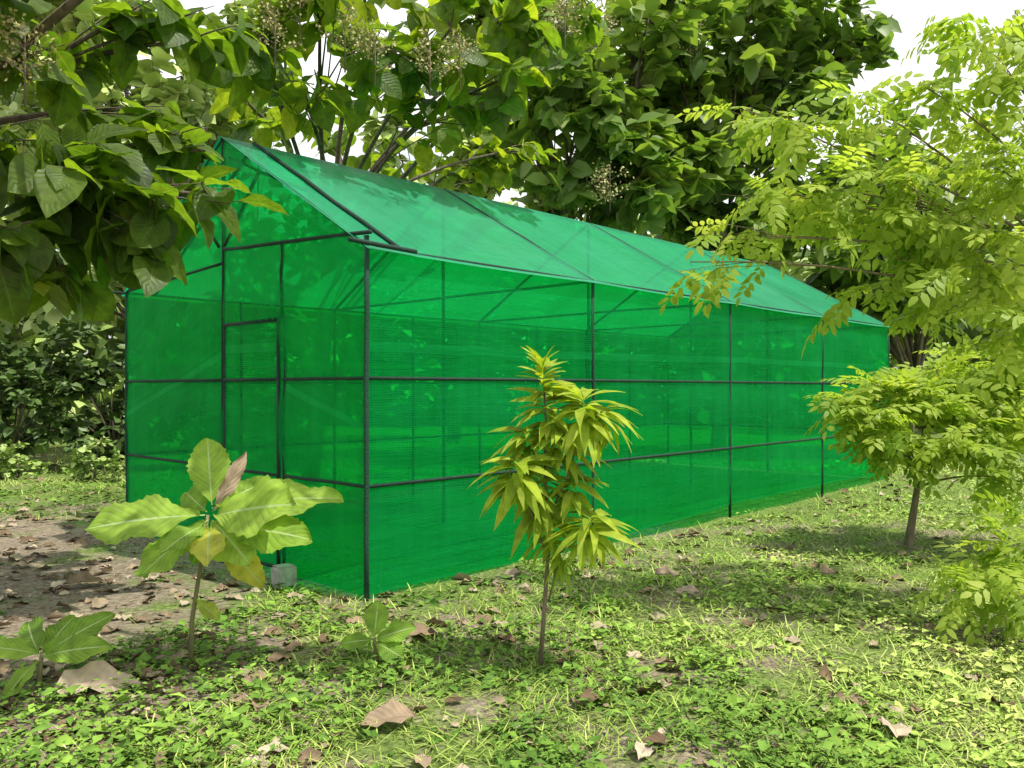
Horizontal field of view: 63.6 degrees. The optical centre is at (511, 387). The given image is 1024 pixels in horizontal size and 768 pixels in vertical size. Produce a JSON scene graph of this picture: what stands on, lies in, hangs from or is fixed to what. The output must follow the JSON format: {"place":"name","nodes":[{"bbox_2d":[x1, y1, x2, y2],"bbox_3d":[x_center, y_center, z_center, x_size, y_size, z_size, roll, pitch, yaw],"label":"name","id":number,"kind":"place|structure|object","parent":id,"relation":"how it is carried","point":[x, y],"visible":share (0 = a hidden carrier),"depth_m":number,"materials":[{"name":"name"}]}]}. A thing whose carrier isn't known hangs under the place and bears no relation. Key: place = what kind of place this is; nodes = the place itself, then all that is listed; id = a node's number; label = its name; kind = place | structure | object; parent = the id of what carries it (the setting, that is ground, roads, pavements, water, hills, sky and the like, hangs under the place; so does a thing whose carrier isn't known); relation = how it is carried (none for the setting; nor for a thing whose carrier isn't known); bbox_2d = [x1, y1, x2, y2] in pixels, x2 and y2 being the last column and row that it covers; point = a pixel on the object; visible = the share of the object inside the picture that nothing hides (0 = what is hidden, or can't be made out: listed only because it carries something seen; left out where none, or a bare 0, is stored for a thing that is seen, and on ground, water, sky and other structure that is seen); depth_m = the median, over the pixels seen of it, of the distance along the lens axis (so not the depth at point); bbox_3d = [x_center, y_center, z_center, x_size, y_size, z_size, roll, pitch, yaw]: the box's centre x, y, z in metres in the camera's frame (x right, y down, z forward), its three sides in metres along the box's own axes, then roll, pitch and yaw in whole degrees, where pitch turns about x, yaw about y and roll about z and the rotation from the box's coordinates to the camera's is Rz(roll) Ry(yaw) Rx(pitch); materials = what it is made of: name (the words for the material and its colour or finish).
{"place":"outdoors","nodes":[
{"label":"outdoors","id":0,"kind":"place"},
{"bbox_2d":[0,395,1023,767],"bbox_3d":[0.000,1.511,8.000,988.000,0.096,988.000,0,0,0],"label":"ground","id":1,"kind":"structure","parent":0,"point":[58,535],"depth_m":5.40,"materials":[{"name":"green plant"}]},
{"bbox_2d":[0,326,31,393],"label":"shrub","id":2,"kind":"object","parent":1,"relation":"on","point":[7,331],"visible":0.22,"depth_m":15.83,"materials":[{"name":"green plant"}]},
{"bbox_2d":[0,439,47,478],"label":"bush","id":3,"kind":"object","parent":1,"relation":"on","point":[7,463],"visible":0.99,"depth_m":13.50,"materials":[{"name":"green plant"}]},
{"bbox_2d":[0,69,77,426],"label":"broadleaf tree","id":4,"kind":"object","parent":1,"relation":"on","point":[33,104],"visible":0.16,"depth_m":18.92,"materials":[{"name":"green plant"}]},
{"bbox_2d":[0,315,110,465],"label":"shrub","id":5,"kind":"object","parent":1,"relation":"on","point":[19,373],"visible":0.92,"depth_m":14.69,"materials":[{"name":"green plant"}]},
{"bbox_2d":[0,611,114,696],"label":"teak seedling","id":6,"kind":"object","parent":1,"relation":"on","point":[67,639],"visible":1,"depth_m":4.09,"materials":[{"name":"green plant"}]},
{"bbox_2d":[2,202,124,427],"bbox_3d":[-14.559,-3.728,23.955,7.895,10.586,6.029,0,0,0],"label":"broadleaf tree","id":7,"kind":"object","parent":1,"relation":"on","point":[34,338],"visible":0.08,"depth_m":24.25,"materials":[{"name":"green plant"}]},
{"bbox_2d":[23,344,124,472],"bbox_3d":[-7.393,0.408,15.197,2.738,2.470,2.079,0,0,0],"label":"shrub","id":8,"kind":"object","parent":1,"relation":"on","point":[110,373],"visible":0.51,"depth_m":14.96,"materials":[{"name":"green plant"}]},
{"bbox_2d":[65,571,106,584],"bbox_3d":[-3.281,1.480,6.356,0.177,0.116,0.258,0,0,28],"label":"dead leaf","id":9,"kind":"object","parent":1,"relation":"on","point":[86,577],"visible":1,"depth_m":6.37,"materials":[{"name":"brown plant"}]},
{"bbox_2d":[62,436,124,480],"bbox_3d":[-6.663,1.160,13.284,1.051,0.790,0.820,0,0,0],"label":"bush","id":10,"kind":"object","parent":1,"relation":"on","point":[88,465],"visible":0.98,"depth_m":13.20,"materials":[{"name":"green plant"}]},
{"bbox_2d":[54,660,141,694],"bbox_3d":[-2.027,1.447,4.055,0.253,0.167,0.368,0,0,33],"label":"dead leaf","id":11,"kind":"object","parent":1,"relation":"on","point":[104,671],"visible":0.68,"depth_m":4.08,"materials":[{"name":"brown plant"}]},
{"bbox_2d":[112,412,124,451],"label":"shrub","id":12,"kind":"object","parent":1,"relation":"on","point":[120,443],"visible":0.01,"depth_m":14.57,"materials":[{"name":"green plant"}]},
{"bbox_2d":[0,0,278,357],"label":"teak tree","id":13,"kind":"object","parent":1,"relation":"on","point":[149,83],"visible":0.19,"depth_m":16.04,"materials":[{"name":"green plant"}]},
{"bbox_2d":[0,0,288,330],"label":"teak tree","id":14,"kind":"object","parent":1,"relation":"on","point":[100,196],"visible":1,"depth_m":5.37,"materials":[{"name":"green plant"}]},
{"bbox_2d":[84,438,343,667],"bbox_3d":[-1.618,0.911,4.480,1.196,1.267,0.707,0,0,21],"label":"teak seedling","id":15,"kind":"object","parent":1,"relation":"on","point":[254,514],"visible":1,"depth_m":4.41,"materials":[{"name":"green plant"}]},
{"bbox_2d":[204,93,283,149],"bbox_3d":[-9.267,-4.988,29.385,8.913,13.221,6.132,0,0,0],"label":"broadleaf tree","id":16,"kind":"object","parent":1,"relation":"on","point":[264,108],"depth_m":27.92,"materials":[{"name":"green plant"}]},
{"bbox_2d":[271,563,296,588],"bbox_3d":[-1.751,1.439,6.329,0.163,0.164,0.141,0,0,-40],"label":"concrete block","id":17,"kind":"object","parent":1,"relation":"on","point":[286,573],"depth_m":6.28,"materials":[{"name":"grey concrete"}]},
{"bbox_2d":[339,601,415,664],"bbox_3d":[-0.734,1.367,4.502,0.361,0.349,0.230,0,0,25],"label":"teak seedling","id":18,"kind":"object","parent":1,"relation":"on","point":[376,616],"visible":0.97,"depth_m":4.51,"materials":[{"name":"green plant"}]},
{"bbox_2d":[359,698,414,727],"bbox_3d":[-0.548,1.460,3.671,0.231,0.109,0.145,0,0,-30],"label":"dead leaf","id":19,"kind":"object","parent":1,"relation":"on","point":[392,710],"visible":0.98,"depth_m":3.70,"materials":[{"name":"beige plant"}]},
{"bbox_2d":[191,0,609,197],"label":"teak tree","id":20,"kind":"object","parent":1,"relation":"on","point":[514,44],"visible":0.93,"depth_m":8.47,"materials":[{"name":"green plant"}]},
{"bbox_2d":[409,622,437,635],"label":"dead leaf","id":21,"kind":"object","parent":1,"relation":"on","point":[421,628],"visible":0.69,"depth_m":4.96,"materials":[{"name":"brown plant"}]},
{"bbox_2d":[356,109,505,199],"bbox_3d":[-2.211,-3.626,23.011,5.796,10.367,3.908,0,0,-39],"label":"teak tree","id":22,"kind":"object","parent":1,"relation":"on","point":[372,126],"visible":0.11,"depth_m":21.55,"materials":[{"name":"green plant"}]},
{"bbox_2d":[112,136,889,601],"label":"net house","id":23,"kind":"structure","parent":1,"relation":"on","point":[358,340],"depth_m":7.21,"materials":[{"name":"fabric"}]},
{"bbox_2d":[223,318,280,566],"bbox_3d":[-2.193,0.445,6.923,0.916,2.026,0.038,0,0,43],"label":"door","id":24,"kind":"structure","parent":23,"relation":"in","point":[251,354],"depth_m":6.87,"materials":[{"name":"fabric"}]},
{"bbox_2d":[0,459,1023,767],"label":"weeds","id":25,"kind":"object","parent":1,"relation":"on","point":[846,713],"visible":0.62,"depth_m":4.03,"materials":[{"name":"green plant"}]},
{"bbox_2d":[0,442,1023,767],"bbox_3d":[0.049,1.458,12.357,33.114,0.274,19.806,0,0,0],"label":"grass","id":26,"kind":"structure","parent":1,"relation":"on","point":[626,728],"depth_m":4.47,"materials":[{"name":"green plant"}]},
{"bbox_2d":[0,449,1023,767],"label":"leaf litter","id":27,"kind":"object","parent":1,"relation":"on","point":[426,761],"visible":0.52,"depth_m":4.73,"materials":[{"name":"plant"}]},
{"bbox_2d":[2,174,1023,428],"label":"distant thicket","id":28,"kind":"object","parent":1,"relation":"on","point":[106,334],"visible":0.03,"depth_m":32.12,"materials":[{"name":"green plant"}]},
{"bbox_2d":[507,186,575,219],"bbox_3d":[3.434,-3.520,31.910,8.595,10.826,5.565,0,0,0],"label":"broadleaf tree","id":29,"kind":"object","parent":1,"relation":"on","point":[520,194],"depth_m":32.64,"materials":[{"name":"green plant"}]},
{"bbox_2d":[466,346,642,665],"bbox_3d":[0.234,0.643,4.402,0.942,1.745,0.675,0,0,0],"label":"mango sapling","id":30,"kind":"object","parent":1,"relation":"on","point":[529,496],"visible":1,"depth_m":4.36,"materials":[{"name":"green plant"}]},
{"bbox_2d":[435,0,735,236],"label":"teak tree","id":31,"kind":"object","parent":1,"relation":"on","point":[621,172],"visible":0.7,"depth_m":15.33,"materials":[{"name":"green plant"}]},
{"bbox_2d":[655,565,680,575],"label":"dead leaf","id":32,"kind":"object","parent":1,"relation":"on","point":[664,570],"visible":0.93,"depth_m":6.39,"materials":[{"name":"brown plant"}]},
{"bbox_2d":[675,584,699,592],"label":"dead leaf","id":33,"kind":"object","parent":1,"relation":"on","point":[690,588],"visible":0.98,"depth_m":5.80,"materials":[{"name":"brown plant"}]},
{"bbox_2d":[595,0,901,281],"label":"teak tree","id":34,"kind":"object","parent":1,"relation":"on","point":[776,56],"visible":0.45,"depth_m":17.27,"materials":[{"name":"green plant"}]},
{"bbox_2d":[821,564,838,573],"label":"dead leaf","id":35,"kind":"object","parent":1,"relation":"on","point":[825,569],"visible":1,"depth_m":6.58,"materials":[{"name":"brown plant"}]},
{"bbox_2d":[658,9,1023,388],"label":"feathery tree","id":36,"kind":"object","parent":1,"relation":"on","point":[934,230],"visible":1,"depth_m":5.29,"materials":[{"name":"green plant"}]},
{"bbox_2d":[788,257,943,407],"bbox_3d":[11.607,-1.698,28.025,6.592,7.151,5.934,0,0,0],"label":"broadleaf tree","id":37,"kind":"object","parent":1,"relation":"on","point":[894,362],"visible":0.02,"depth_m":27.88,"materials":[{"name":"green plant"}]},
{"bbox_2d":[882,716,911,737],"bbox_3d":[1.637,1.453,3.534,0.122,0.079,0.198,0,0,0],"label":"dead leaf","id":38,"kind":"object","parent":1,"relation":"on","point":[904,730],"visible":1,"depth_m":3.50,"materials":[{"name":"beige plant"}]},
{"bbox_2d":[802,102,1002,456],"bbox_3d":[8.411,-2.294,18.395,5.122,7.767,5.204,0,0,0],"label":"teak tree","id":39,"kind":"object","parent":1,"relation":"on","point":[832,280],"visible":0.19,"depth_m":17.42,"materials":[{"name":"green plant"}]},
{"bbox_2d":[802,334,1023,547],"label":"feathery tree","id":40,"kind":"object","parent":1,"relation":"on","point":[920,396],"visible":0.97,"depth_m":7.49,"materials":[{"name":"green plant"}]},
{"bbox_2d":[911,485,1023,647],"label":"feathery sapling","id":41,"kind":"object","parent":1,"relation":"on","point":[993,581],"visible":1,"depth_m":4.91,"materials":[{"name":"green plant"}]},
{"bbox_2d":[926,234,1023,392],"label":"broadleaf tree","id":42,"kind":"object","parent":1,"relation":"on","point":[983,336],"visible":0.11,"depth_m":22.79,"materials":[{"name":"green plant"}]},
{"bbox_2d":[1001,184,1023,398],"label":"broadleaf tree","id":43,"kind":"object","parent":1,"relation":"on","point":[1020,216],"visible":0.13,"depth_m":26.88,"materials":[{"name":"green plant"}]},
{"bbox_2d":[6,0,1023,387],"label":"sky","id":44,"kind":"structure","parent":0,"point":[911,15],"materials":[{"name":"white"}]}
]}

